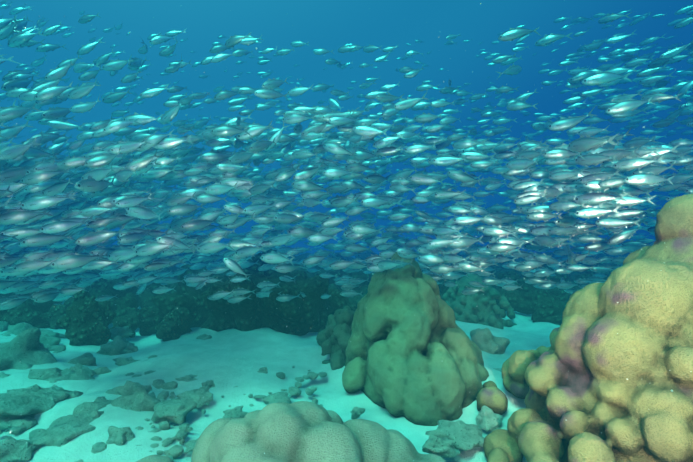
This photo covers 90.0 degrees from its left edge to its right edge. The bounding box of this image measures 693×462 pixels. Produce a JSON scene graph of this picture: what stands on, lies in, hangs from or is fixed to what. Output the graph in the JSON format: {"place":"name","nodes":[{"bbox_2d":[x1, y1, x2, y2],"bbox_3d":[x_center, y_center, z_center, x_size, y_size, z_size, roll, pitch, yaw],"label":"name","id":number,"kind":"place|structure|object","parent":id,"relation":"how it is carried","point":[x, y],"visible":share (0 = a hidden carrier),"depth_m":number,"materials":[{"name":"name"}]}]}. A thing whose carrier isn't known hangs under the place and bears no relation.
{"place":"outdoors","nodes":[
{"label":"outdoors","id":0,"kind":"place"},
{"bbox_2d":[0,251,602,461],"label":"sandy seabed","id":1,"kind":"structure","parent":0,"point":[226,361],"depth_m":2.67,"materials":[{"name":"sand"}]},
{"bbox_2d":[0,328,65,429],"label":"rocks","id":2,"kind":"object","parent":1,"relation":"on","point":[27,349],"depth_m":2.73,"materials":[{"name":"stone"}]},
{"bbox_2d":[0,321,212,424],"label":"rubble pieces","id":3,"kind":"object","parent":1,"relation":"on","point":[135,396],"visible":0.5,"depth_m":2.36,"materials":[{"name":"stone"}]},
{"bbox_2d":[0,366,501,461],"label":"rocks","id":4,"kind":"object","parent":1,"relation":"on","point":[19,425],"visible":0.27,"depth_m":2.03,"materials":[{"name":"stone"}]},
{"bbox_2d":[150,249,356,335],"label":"reef boulders","id":5,"kind":"object","parent":1,"relation":"on","point":[254,312],"visible":0.77,"depth_m":4.09,"materials":[{"name":"teal stone"}]},
{"bbox_2d":[0,328,509,461],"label":"rubble stones","id":6,"kind":"object","parent":1,"relation":"on","point":[447,439],"visible":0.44,"depth_m":1.88,"materials":[{"name":"stone"}]},
{"bbox_2d":[136,401,445,461],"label":"coral lobes","id":7,"kind":"object","parent":1,"relation":"on","point":[301,431],"visible":1,"depth_m":1.41,"materials":[{"name":"beige stone"}]},
{"bbox_2d":[0,244,629,335],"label":"coral reef","id":8,"kind":"object","parent":1,"relation":"on","point":[518,302],"depth_m":5.58},
{"bbox_2d":[0,288,193,345],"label":"reef heads","id":9,"kind":"object","parent":8,"relation":"attached to","point":[81,316],"visible":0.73,"depth_m":3.99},
{"bbox_2d":[316,306,354,369],"bbox_3d":[-0.051,1.050,3.310,0.524,0.692,0.681,0,-3,1],"label":"knobbly coral","id":10,"kind":"object","parent":1,"relation":"on","point":[333,337],"visible":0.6,"depth_m":3.10},
{"bbox_2d":[342,252,488,425],"bbox_3d":[0.539,0.903,2.747,1.145,1.531,1.188,0,-3,1],"label":"coral mound","id":11,"kind":"object","parent":1,"relation":"on","point":[413,353],"visible":0.83,"depth_m":2.42,"materials":[{"name":"green stone"}]},
{"bbox_2d":[442,274,516,328],"bbox_3d":[2.782,1.265,5.793,3.681,1.211,1.350,3,-4,-43],"label":"cauliflower coral","id":12,"kind":"object","parent":1,"relation":"on","point":[481,307],"visible":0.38,"depth_m":4.81},
{"bbox_2d":[476,194,692,461],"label":"coral mound","id":13,"kind":"object","parent":1,"relation":"on","point":[589,361],"visible":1,"depth_m":1.49,"materials":[{"name":"yellow stone"}]},
{"bbox_2d":[0,3,690,460],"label":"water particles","id":14,"kind":"object","parent":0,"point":[348,187],"visible":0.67,"depth_m":1.04,"materials":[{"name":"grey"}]},
{"bbox_2d":[0,0,692,309],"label":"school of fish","id":15,"kind":"object","parent":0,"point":[49,216],"visible":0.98,"depth_m":2.55},
{"bbox_2d":[0,0,692,250],"label":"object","id":16,"kind":"structure","parent":0,"point":[330,25],"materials":[{"name":"silver"}]}
]}

